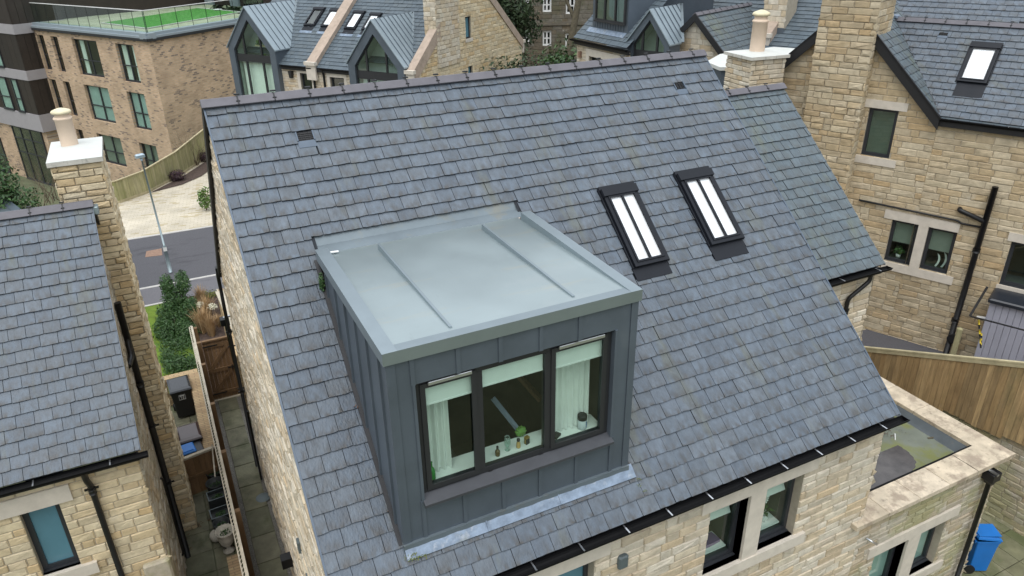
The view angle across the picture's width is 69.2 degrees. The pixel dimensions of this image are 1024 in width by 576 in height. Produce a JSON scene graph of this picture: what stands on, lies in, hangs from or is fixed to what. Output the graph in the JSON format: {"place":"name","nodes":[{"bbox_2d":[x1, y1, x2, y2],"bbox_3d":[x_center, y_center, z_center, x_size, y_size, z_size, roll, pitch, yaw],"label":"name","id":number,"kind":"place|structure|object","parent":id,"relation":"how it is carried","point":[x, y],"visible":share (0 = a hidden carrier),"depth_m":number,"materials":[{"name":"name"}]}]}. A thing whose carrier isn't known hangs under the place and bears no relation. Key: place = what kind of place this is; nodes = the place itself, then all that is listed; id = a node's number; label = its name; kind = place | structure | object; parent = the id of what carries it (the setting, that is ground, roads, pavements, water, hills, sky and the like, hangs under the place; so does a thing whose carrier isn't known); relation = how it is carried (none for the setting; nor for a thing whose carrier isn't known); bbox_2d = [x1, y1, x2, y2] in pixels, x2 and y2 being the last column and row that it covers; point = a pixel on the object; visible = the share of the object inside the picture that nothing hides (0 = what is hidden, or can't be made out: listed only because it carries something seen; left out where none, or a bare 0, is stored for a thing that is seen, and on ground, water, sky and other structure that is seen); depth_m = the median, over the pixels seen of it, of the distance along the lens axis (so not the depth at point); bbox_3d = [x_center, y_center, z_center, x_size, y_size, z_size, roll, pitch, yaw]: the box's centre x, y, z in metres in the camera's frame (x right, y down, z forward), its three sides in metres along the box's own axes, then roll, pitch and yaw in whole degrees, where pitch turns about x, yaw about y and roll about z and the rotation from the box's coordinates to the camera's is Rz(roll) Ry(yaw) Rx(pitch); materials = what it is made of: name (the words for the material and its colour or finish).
{"place":"outdoors","nodes":[
{"label":"outdoors","id":0,"kind":"place"},
{"bbox_2d":[0,5,253,575],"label":"ground","id":1,"kind":"structure","parent":0,"point":[31,184],"depth_m":47.70,"materials":[{"name":"green plant"}]},
{"bbox_2d":[0,198,19,211],"bbox_3d":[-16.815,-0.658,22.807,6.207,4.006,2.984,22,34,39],"label":"car","id":2,"kind":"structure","parent":1,"relation":"on","point":[11,206],"depth_m":21.83,"materials":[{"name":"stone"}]},
{"bbox_2d":[0,154,46,208],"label":"evergreen tree","id":3,"kind":"object","parent":1,"relation":"on","point":[11,193],"visible":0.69,"depth_m":22.23,"materials":[{"name":"green plant"}]},
{"bbox_2d":[0,0,63,186],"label":"clad bay","id":4,"kind":"object","parent":1,"relation":"on","point":[26,100],"visible":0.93,"depth_m":47.66,"materials":[{"name":"brown metal"}]},
{"bbox_2d":[0,76,14,110],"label":"window","id":5,"kind":"structure","parent":4,"relation":"in","point":[4,89],"depth_m":48.89,"materials":[{"name":"teal glass"}]},
{"bbox_2d":[9,78,25,112],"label":"window","id":6,"kind":"structure","parent":4,"relation":"in","point":[19,100],"depth_m":48.03,"materials":[{"name":"teal glass"}]},
{"bbox_2d":[0,108,197,575],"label":"stone house","id":7,"kind":"structure","parent":1,"relation":"on","point":[82,381],"depth_m":11.08,"materials":[{"name":"stone"}]},
{"bbox_2d":[21,471,79,572],"bbox_3d":[-6.907,3.450,11.162,0.510,1.235,0.950,-13,29,-23],"label":"window","id":8,"kind":"structure","parent":7,"relation":"in","point":[47,528],"depth_m":10.85,"materials":[{"name":"teal glass"}]},
{"bbox_2d":[30,4,240,191],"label":"apartment block","id":9,"kind":"structure","parent":1,"relation":"on","point":[127,93],"depth_m":44.39,"materials":[{"name":"brick"}]},
{"bbox_2d":[39,35,51,69],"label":"window","id":10,"kind":"structure","parent":9,"relation":"in","point":[41,36],"depth_m":46.87,"materials":[{"name":"black glass"}]},
{"bbox_2d":[51,79,62,107],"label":"window","id":11,"kind":"structure","parent":9,"relation":"in","point":[53,81],"depth_m":48.00,"materials":[{"name":"black glass"}]},
{"bbox_2d":[53,36,65,71],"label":"window","id":12,"kind":"structure","parent":9,"relation":"in","point":[55,38],"depth_m":46.06,"materials":[{"name":"black glass"}]},
{"bbox_2d":[65,82,77,115],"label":"window","id":13,"kind":"structure","parent":9,"relation":"in","point":[67,83],"depth_m":47.27,"materials":[{"name":"black glass"}]},
{"bbox_2d":[74,39,104,77],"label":"window","id":14,"kind":"structure","parent":9,"relation":"in","point":[87,50],"depth_m":45.07,"materials":[{"name":"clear glass"}]},
{"bbox_2d":[86,85,115,122],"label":"window","id":15,"kind":"structure","parent":9,"relation":"in","point":[99,97],"depth_m":45.61,"materials":[{"name":"teal glass"}]},
{"bbox_2d":[99,134,126,166],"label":"window","id":16,"kind":"structure","parent":9,"relation":"in","point":[112,146],"depth_m":46.90,"materials":[{"name":"green glass"}]},
{"bbox_2d":[117,43,140,82],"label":"window","id":17,"kind":"structure","parent":9,"relation":"in","point":[127,54],"depth_m":42.63,"materials":[{"name":"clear glass"}]},
{"bbox_2d":[129,92,151,129],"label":"window","id":18,"kind":"structure","parent":9,"relation":"in","point":[138,101],"depth_m":43.62,"materials":[{"name":"teal glass"}]},
{"bbox_2d":[29,0,257,32],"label":"glass balustrade","id":19,"kind":"object","parent":9,"relation":"on","point":[131,12],"visible":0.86,"depth_m":42.73,"materials":[{"name":"clear glass"}]},
{"bbox_2d":[141,143,158,166],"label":"window","id":20,"kind":"structure","parent":9,"relation":"in","point":[151,156],"depth_m":44.82,"materials":[{"name":"green glass"}]},
{"bbox_2d":[58,0,271,18],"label":"set back storey","id":21,"kind":"object","parent":9,"relation":"on","point":[133,5],"visible":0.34,"depth_m":51.13,"materials":[{"name":"metal"}]},
{"bbox_2d":[66,4,242,18],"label":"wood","id":22,"kind":"object","parent":1,"relation":"on","point":[235,8],"depth_m":61.76,"materials":[{"name":"green plant"}]},
{"bbox_2d":[112,129,204,202],"bbox_3d":[-17.156,-6.607,37.743,0.833,1.642,9.844,4,26,9],"label":"timber fence","id":23,"kind":"object","parent":1,"relation":"on","point":[130,187],"visible":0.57,"depth_m":36.03,"materials":[{"name":"brown wood"}]},
{"bbox_2d":[128,225,212,239],"bbox_3d":[-8.869,-3.420,32.765,70.011,0.050,0.150,-13,28,-22],"label":"drive edging","id":24,"kind":"object","parent":1,"relation":"on","point":[170,232],"depth_m":30.55,"materials":[{"name":"grey concrete"}]},
{"bbox_2d":[163,368,217,463],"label":"brick wall","id":25,"kind":"structure","parent":1,"relation":"on","point":[200,405],"depth_m":18.20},
{"bbox_2d":[187,293,235,396],"bbox_3d":[-9.024,1.520,22.574,1.250,0.120,6.600,-13,29,-23],"label":"planting bed","id":26,"kind":"object","parent":1,"relation":"on","point":[220,331],"visible":0.07,"depth_m":22.81,"materials":[{"name":"brown soil"}]},
{"bbox_2d":[187,305,214,333],"bbox_3d":[-9.508,0.922,22.611,0.937,0.935,0.845,6,27,13],"label":"grass clump","id":27,"kind":"object","parent":26,"relation":"on","point":[198,320],"visible":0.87,"depth_m":22.56,"materials":[{"name":"beige plant"}]},
{"bbox_2d":[196,295,213,315],"bbox_3d":[-9.750,0.564,23.564,0.763,0.749,0.781,4,27,11],"label":"grass clump","id":28,"kind":"object","parent":26,"relation":"on","point":[205,301],"visible":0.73,"depth_m":23.55,"materials":[{"name":"beige plant"}]},
{"bbox_2d":[201,312,217,336],"bbox_3d":[-9.156,1.106,22.434,0.643,0.750,0.609,7,27,16],"label":"grass clump","id":29,"kind":"object","parent":26,"relation":"on","point":[210,327],"visible":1,"depth_m":22.43,"materials":[{"name":"beige plant"}]},
{"bbox_2d":[215,291,248,409],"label":"garden wall","id":30,"kind":"structure","parent":1,"relation":"on","point":[219,301],"depth_m":19.98,"materials":[{"name":"stone"}]},
{"bbox_2d":[481,47,576,70],"bbox_3d":[1.137,-9.749,34.709,7.346,3.142,2.118,-13,29,-23],"label":"shrub","id":31,"kind":"object","parent":1,"relation":"on","point":[516,64],"visible":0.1,"depth_m":33.96,"materials":[{"name":"green plant"}]},
{"bbox_2d":[510,0,605,66],"bbox_3d":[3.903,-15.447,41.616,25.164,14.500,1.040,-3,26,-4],"label":"old stone building","id":32,"kind":"structure","parent":1,"relation":"on","point":[555,17],"depth_m":41.38,"materials":[{"name":"brown stone"}]},
{"bbox_2d":[543,31,550,45],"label":"window","id":33,"kind":"structure","parent":32,"relation":"in","point":[546,34],"depth_m":41.80,"materials":[{"name":"white paint"}]},
{"bbox_2d":[569,0,713,61],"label":"terraced house","id":34,"kind":"structure","parent":1,"relation":"on","point":[613,22],"depth_m":26.31,"materials":[{"name":"stone"}]},
{"bbox_2d":[593,0,626,25],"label":"dormer window","id":35,"kind":"structure","parent":34,"relation":"in","point":[614,12],"depth_m":26.11,"materials":[{"name":"grey glass"}]},
{"bbox_2d":[708,47,794,86],"bbox_3d":[7.896,-4.005,25.064,2.593,7.350,4.703,13,29,26],"label":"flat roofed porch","id":36,"kind":"object","parent":1,"relation":"on","point":[717,63],"visible":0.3,"depth_m":22.77,"materials":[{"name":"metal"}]},
{"bbox_2d":[723,10,789,89],"bbox_3d":[6.075,-2.505,19.835,1.120,9.292,1.145,-10,27,-18],"label":"chimney stack","id":37,"kind":"object","parent":1,"relation":"on","point":[757,63],"visible":0.16,"depth_m":18.00,"materials":[{"name":"stone"}]},
{"bbox_2d":[725,83,892,340],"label":"wing","id":38,"kind":"structure","parent":1,"relation":"on","point":[846,253],"depth_m":12.92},
{"bbox_2d":[606,0,1023,128],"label":"gabled house","id":39,"kind":"structure","parent":1,"relation":"on","point":[721,26],"depth_m":25.51,"materials":[{"name":"stone"}]},
{"bbox_2d":[783,0,1023,356],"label":"stone house","id":40,"kind":"structure","parent":1,"relation":"on","point":[872,86],"depth_m":17.47,"materials":[{"name":"beige stone"}]},
{"bbox_2d":[861,108,898,158],"bbox_3d":[9.122,-3.870,18.131,0.950,1.185,0.670,-28,37,-43],"label":"window","id":41,"kind":"structure","parent":40,"relation":"in","point":[881,124],"depth_m":17.89,"materials":[{"name":"green glass"}]},
{"bbox_2d":[884,220,918,264],"bbox_3d":[9.935,-1.280,18.682,0.950,1.125,0.625,-28,37,-43],"label":"window","id":42,"kind":"structure","parent":40,"relation":"in","point":[901,232],"depth_m":18.45,"materials":[{"name":"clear glass"}]},
{"bbox_2d":[919,227,956,273],"bbox_3d":[10.568,-1.054,18.200,0.950,1.125,0.630,-28,37,-43],"label":"window","id":43,"kind":"structure","parent":40,"relation":"in","point":[938,241],"depth_m":17.97,"materials":[{"name":"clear glass"}]},
{"bbox_2d":[952,41,1003,97],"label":"roof window","id":44,"kind":"structure","parent":40,"relation":"in","point":[979,61],"depth_m":16.82,"materials":[{"name":"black glass"}]},
{"bbox_2d":[999,242,1023,288],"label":"window","id":45,"kind":"structure","parent":40,"relation":"in","point":[1013,272],"depth_m":17.54,"materials":[{"name":"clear glass"}]},
{"bbox_2d":[848,376,1015,575],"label":"flat roofed extension","id":46,"kind":"object","parent":1,"relation":"on","point":[923,517],"visible":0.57,"depth_m":12.55,"materials":[{"name":"stone"}]},
{"bbox_2d":[869,546,895,575],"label":"window","id":47,"kind":"structure","parent":46,"relation":"in","point":[881,563],"depth_m":12.61,"materials":[{"name":"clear glass"}]},
{"bbox_2d":[871,445,915,488],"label":"puddle","id":48,"kind":"object","parent":46,"relation":"on","point":[894,462],"visible":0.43,"depth_m":12.64,"materials":[{"name":"grey liquid"}]},
{"bbox_2d":[911,526,935,568],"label":"window","id":49,"kind":"structure","parent":46,"relation":"in","point":[924,543],"depth_m":13.06,"materials":[{"name":"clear glass"}]},
{"bbox_2d":[897,0,1023,109],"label":"slate roof house","id":50,"kind":"structure","parent":1,"relation":"on","point":[1007,11],"depth_m":21.76,"materials":[{"name":"stone"}]},
{"bbox_2d":[118,161,212,238],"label":"paved drive","id":51,"kind":"structure","parent":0,"point":[178,208],"depth_m":32.95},
{"bbox_2d":[152,161,206,191],"bbox_3d":[-16.264,-5.689,37.569,1.123,0.001,5.417,3,26,7],"label":"planting bed","id":52,"kind":"object","parent":51,"relation":"on","point":[198,171],"visible":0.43,"depth_m":37.44,"materials":[{"name":"brown soil"}]},
{"bbox_2d":[167,169,186,180],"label":"purple shrub","id":53,"kind":"object","parent":52,"relation":"on","point":[179,174],"visible":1,"depth_m":36.70,"materials":[{"name":"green plant"}]},
{"bbox_2d":[169,115,205,164],"bbox_3d":[-16.436,-7.584,38.377,2.572,2.709,2.252,13,29,27],"label":"bare shrub","id":54,"kind":"object","parent":51,"relation":"on","point":[196,162],"visible":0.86,"depth_m":38.50,"materials":[{"name":"brown plant"}]},
{"bbox_2d":[196,186,210,209],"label":"bright shrub","id":55,"kind":"object","parent":51,"relation":"on","point":[204,200],"visible":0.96,"depth_m":32.60,"materials":[{"name":"green plant"}]},
{"bbox_2d":[226,0,525,95],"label":"terraced house","id":56,"kind":"structure","parent":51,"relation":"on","point":[312,44],"depth_m":31.58,"materials":[{"name":"stone"}]},
{"bbox_2d":[302,7,325,30],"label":"roof window","id":57,"kind":"structure","parent":56,"relation":"in","point":[317,12],"depth_m":32.66,"materials":[{"name":"grey glass"}]},
{"bbox_2d":[319,8,338,31],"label":"roof window","id":58,"kind":"structure","parent":56,"relation":"in","point":[332,11],"depth_m":32.24,"materials":[{"name":"white glass"}]},
{"bbox_2d":[342,10,365,33],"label":"roof window","id":59,"kind":"structure","parent":56,"relation":"in","point":[356,17],"depth_m":31.59,"materials":[{"name":"white glass"}]},
{"bbox_2d":[359,12,382,34],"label":"roof window","id":60,"kind":"structure","parent":56,"relation":"in","point":[372,15],"depth_m":31.28,"materials":[{"name":"white glass"}]},
{"bbox_2d":[497,0,543,66],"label":"evergreen tree","id":61,"kind":"object","parent":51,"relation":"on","point":[515,15],"visible":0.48,"depth_m":37.44,"materials":[{"name":"green plant"}]},
{"bbox_2d":[145,304,197,375],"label":"lawn","id":62,"kind":"structure","parent":0,"point":[151,312],"depth_m":22.41,"materials":[{"name":"green plant"}]},
{"bbox_2d":[151,269,201,374],"bbox_3d":[-10.060,1.292,22.389,1.567,2.396,4.703,-13,29,-23],"label":"laurel bush","id":63,"kind":"object","parent":62,"relation":"on","point":[175,321],"visible":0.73,"depth_m":22.72,"materials":[{"name":"green plant"}]},
{"bbox_2d":[128,227,216,287],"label":"road","id":64,"kind":"structure","parent":0,"point":[191,253],"depth_m":28.39,"materials":[{"name":"grey asphalt"}]},
{"bbox_2d":[0,149,53,207],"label":"bare shrub","id":65,"kind":"object","parent":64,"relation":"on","point":[35,185],"visible":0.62,"depth_m":24.19,"materials":[{"name":"plant"}]},
{"bbox_2d":[2,127,59,204],"bbox_3d":[-16.299,-4.166,25.866,2.195,2.572,2.193,-13,29,-23],"label":"bare shrub","id":66,"kind":"object","parent":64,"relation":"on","point":[52,194],"visible":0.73,"depth_m":26.17,"materials":[{"name":"brown plant"}]},
{"bbox_2d":[134,153,171,272],"bbox_3d":[-12.511,-2.534,25.950,0.219,4.400,0.300,22,34,39],"label":"street lamp","id":67,"kind":"object","parent":64,"relation":"on","point":[141,156],"visible":1,"depth_m":26.02,"materials":[{"name":"metal"}]},
{"bbox_2d":[140,276,223,304],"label":"pavement","id":68,"kind":"structure","parent":0,"point":[152,295],"depth_m":25.60,"materials":[{"name":"grey concrete"}]},
{"bbox_2d":[173,408,233,575],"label":"yard paving","id":69,"kind":"structure","parent":0,"point":[200,561],"depth_m":14.95,"materials":[{"name":"stone"}]},
{"bbox_2d":[166,375,194,417],"bbox_3d":[-8.406,2.784,18.892,0.530,0.951,0.673,-15,29,-26],"label":"wheelie bin","id":70,"kind":"object","parent":69,"relation":"on","point":[180,389],"visible":0.98,"depth_m":18.67,"materials":[{"name":"plastic"}]},
{"bbox_2d":[176,421,202,444],"bbox_3d":[-7.333,3.658,17.005,0.509,1.007,0.653,-15,29,-26],"label":"wheelie bin","id":71,"kind":"object","parent":69,"relation":"on","point":[189,432],"visible":0.27,"depth_m":16.72,"materials":[{"name":"plastic"}]},
{"bbox_2d":[181,440,205,468],"bbox_3d":[-7.113,3.911,16.583,0.520,0.915,0.420,-17,30,-30],"label":"recycling box","id":72,"kind":"object","parent":69,"relation":"on","point":[191,448],"visible":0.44,"depth_m":16.38,"materials":[{"name":"plastic"}]},
{"bbox_2d":[184,446,218,494],"bbox_3d":[-6.876,4.046,16.190,0.919,1.020,0.080,-20,32,-33],"label":"timber screen","id":73,"kind":"object","parent":69,"relation":"on","point":[197,477],"visible":0.61,"depth_m":16.20,"materials":[{"name":"brown wood"}]},
{"bbox_2d":[205,476,223,491],"bbox_3d":[-6.404,4.391,16.090,0.388,0.465,0.388,-13,29,-23],"label":"round planter","id":74,"kind":"object","parent":69,"relation":"on","point":[212,483],"visible":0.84,"depth_m":16.02,"materials":[{"name":"black plastic"}]},
{"bbox_2d":[206,487,230,510],"bbox_3d":[-6.242,4.553,15.775,0.380,0.446,0.320,-15,29,-27],"label":"trough planter","id":75,"kind":"object","parent":69,"relation":"on","point":[216,498],"visible":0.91,"depth_m":15.67,"materials":[{"name":"black plastic"}]},
{"bbox_2d":[212,516,228,528],"bbox_3d":[-5.849,4.912,15.006,0.326,0.465,0.326,-13,29,-23],"label":"round planter","id":76,"kind":"object","parent":69,"relation":"on","point":[219,521],"visible":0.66,"depth_m":14.99,"materials":[{"name":"grey plastic"}]},
{"bbox_2d":[209,504,233,528],"bbox_3d":[-5.987,4.782,15.298,0.380,0.446,0.320,-15,29,-27],"label":"trough planter","id":77,"kind":"object","parent":69,"relation":"on","point":[217,512],"visible":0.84,"depth_m":15.26,"materials":[{"name":"black plastic"}]},
{"bbox_2d":[214,523,234,554],"bbox_3d":[-5.662,5.007,14.720,0.396,0.540,0.385,-13,29,-23],"label":"urn","id":78,"kind":"object","parent":69,"relation":"on","point":[223,534],"visible":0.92,"depth_m":14.64,"materials":[{"name":"grey stone"}]},
{"bbox_2d":[226,554,243,575],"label":"brick edging","id":79,"kind":"object","parent":69,"relation":"on","point":[233,565],"visible":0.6,"depth_m":14.33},
{"bbox_2d":[214,396,291,575],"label":"gravel margin","id":80,"kind":"object","parent":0,"point":[243,515],"depth_m":16.23,"materials":[{"name":"grey gravel"}]},
{"bbox_2d":[189,325,254,575],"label":"timber fence","id":81,"kind":"object","parent":80,"relation":"on","point":[237,521],"visible":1,"depth_m":15.13,"materials":[{"name":"brown wood"}]},
{"bbox_2d":[197,335,240,401],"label":"timber gate","id":82,"kind":"structure","parent":81,"relation":"attached to","point":[223,374],"depth_m":19.28,"materials":[{"name":"brown wood"}]},
{"bbox_2d":[218,397,287,575],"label":"flagstone path","id":83,"kind":"structure","parent":80,"relation":"on","point":[266,547],"depth_m":16.35,"materials":[{"name":"stone"}]},
{"bbox_2d":[200,48,909,575],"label":"stone house","id":84,"kind":"structure","parent":0,"point":[636,216],"depth_m":9.46,"materials":[{"name":"stone"}]},
{"bbox_2d":[219,315,243,394],"bbox_3d":[-6.668,2.003,17.924,0.244,3.027,0.180,-13,29,-23],"label":"rainwater pipe","id":85,"kind":"object","parent":84,"relation":"attached to","point":[222,322],"visible":0.31,"depth_m":17.37,"materials":[{"name":"black plastic"}]},
{"bbox_2d":[426,400,451,471],"bbox_3d":[-0.813,1.365,7.584,0.335,1.270,0.068,-13,29,-23],"label":"curtain","id":86,"kind":"object","parent":84,"relation":"hanging from","point":[439,433],"visible":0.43,"depth_m":7.69,"materials":[{"name":"fabric"}]},
{"bbox_2d":[425,376,470,405],"bbox_3d":[-0.640,0.977,7.267,0.515,0.279,0.014,-13,29,-23],"label":"roller blind","id":87,"kind":"object","parent":84,"relation":"attached to","point":[447,391],"visible":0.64,"depth_m":7.29,"materials":[{"name":"white fabric"}]},
{"bbox_2d":[482,354,542,386],"bbox_3d":[0.003,0.815,7.544,0.700,0.249,0.014,-13,29,-23],"label":"roller blind","id":88,"kind":"object","parent":84,"relation":"attached to","point":[511,370],"visible":0.82,"depth_m":7.55,"materials":[{"name":"white fabric"}]},
{"bbox_2d":[415,331,613,507],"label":"window","id":89,"kind":"structure","parent":84,"relation":"in","point":[480,420],"depth_m":8.12,"materials":[{"name":"metal"}]},
{"bbox_2d":[555,359,589,431],"bbox_3d":[0.614,1.036,8.212,0.590,1.270,0.055,-13,29,-23],"label":"curtain","id":90,"kind":"object","parent":84,"relation":"hanging from","point":[572,393],"visible":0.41,"depth_m":8.32,"materials":[{"name":"fabric"}]},
{"bbox_2d":[559,564,587,575],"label":"window","id":91,"kind":"structure","parent":84,"relation":"in","point":[583,570],"depth_m":8.92,"materials":[{"name":"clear glass"}]},
{"bbox_2d":[556,340,601,368],"bbox_3d":[0.690,0.670,7.853,0.615,0.279,0.014,-13,29,-23],"label":"roller blind","id":92,"kind":"object","parent":84,"relation":"attached to","point":[574,355],"visible":0.68,"depth_m":7.88,"materials":[{"name":"white fabric"}]},
{"bbox_2d":[577,412,586,429],"bbox_3d":[0.800,1.520,8.460,0.112,0.188,0.112,-13,29,-23],"label":"jar","id":93,"kind":"object","parent":84,"relation":"on","point":[582,420],"visible":1,"depth_m":8.42,"materials":[{"name":"glass"}]},
{"bbox_2d":[597,181,672,281],"bbox_3d":[1.721,-0.813,10.348,0.620,1.028,1.113,-13,29,-23],"label":"roof window","id":94,"kind":"structure","parent":84,"relation":"in","point":[646,254],"depth_m":10.30,"materials":[{"name":"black glass"}]},
{"bbox_2d":[673,166,748,260],"bbox_3d":[2.930,-1.115,10.892,0.660,1.035,1.120,-13,29,-23],"label":"roof window","id":95,"kind":"structure","parent":84,"relation":"in","point":[712,214],"depth_m":10.84,"materials":[{"name":"black glass"}]},
{"bbox_2d":[703,501,739,568],"bbox_3d":[2.474,2.974,10.378,0.650,1.175,1.350,-13,29,-23],"label":"window","id":96,"kind":"structure","parent":84,"relation":"in","point":[723,521],"depth_m":10.15,"materials":[{"name":"clear glass"}]},
{"bbox_2d":[758,478,794,543],"bbox_3d":[3.316,2.780,10.749,0.730,1.175,1.350,-13,29,-23],"label":"window","id":97,"kind":"structure","parent":84,"relation":"in","point":[779,500],"depth_m":10.53,"materials":[{"name":"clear glass"}]},
{"bbox_2d":[534,37,576,64],"bbox_3d":[2.463,-9.258,31.673,3.460,2.895,2.162,-13,29,-23],"label":"shrub","id":98,"kind":"object","parent":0,"point":[562,59],"visible":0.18,"depth_m":31.16,"materials":[{"name":"green plant"}]},
{"bbox_2d":[565,0,581,62],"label":"bare tree","id":99,"kind":"object","parent":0,"point":[574,13],"visible":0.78,"depth_m":35.89,"materials":[{"name":"brown plant"}]},
{"bbox_2d":[706,532,719,548],"bbox_3d":[2.732,3.493,10.280,0.260,0.050,0.180,-13,29,-23],"label":"cushion","id":100,"kind":"object","parent":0,"point":[713,539],"visible":0.64,"depth_m":10.25,"materials":[{"name":"purple fabric"}]},
{"bbox_2d":[861,329,949,353],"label":"yard","id":101,"kind":"structure","parent":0,"point":[870,338],"depth_m":18.98,"materials":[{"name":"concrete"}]},
{"bbox_2d":[950,327,962,354],"bbox_3d":[10.631,1.410,17.792,0.120,1.022,0.120,20,33,36],"label":"mossy gatepost","id":102,"kind":"object","parent":101,"relation":"on","point":[956,341],"visible":0.79,"depth_m":17.67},
{"bbox_2d":[969,287,1023,330],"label":"metal railing","id":103,"kind":"object","parent":101,"relation":"on","point":[978,301],"visible":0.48,"depth_m":16.44,"materials":[{"name":"grey metal"}]},
{"bbox_2d":[974,288,1023,360],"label":"shed","id":104,"kind":"structure","parent":101,"relation":"on","point":[1006,307],"depth_m":16.88,"materials":[{"name":"grey wood"}]},
{"bbox_2d":[962,513,1023,575],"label":"patio paving","id":105,"kind":"structure","parent":0,"point":[1007,559],"depth_m":14.43,"materials":[{"name":"beige stone"}]},
{"bbox_2d":[964,524,1002,573],"bbox_3d":[8.793,4.918,13.985,0.515,0.940,0.371,0,26,2],"label":"wheelie bin","id":106,"kind":"object","parent":105,"relation":"on","point":[988,540],"visible":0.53,"depth_m":13.82,"materials":[{"name":"blue plastic"}]},
{"bbox_2d":[943,410,1023,535],"bbox_3d":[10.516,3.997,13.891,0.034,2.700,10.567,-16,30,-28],"label":"retaining wall","id":107,"kind":"structure","parent":105,"relation":"on","point":[1005,504],"depth_m":14.89,"materials":[{"name":"stone"}]},
{"bbox_2d":[864,346,1023,445],"bbox_3d":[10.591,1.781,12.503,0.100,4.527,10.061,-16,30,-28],"label":"timber fence","id":108,"kind":"object","parent":107,"relation":"on","point":[983,393],"visible":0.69,"depth_m":15.05,"materials":[{"name":"brown wood"}]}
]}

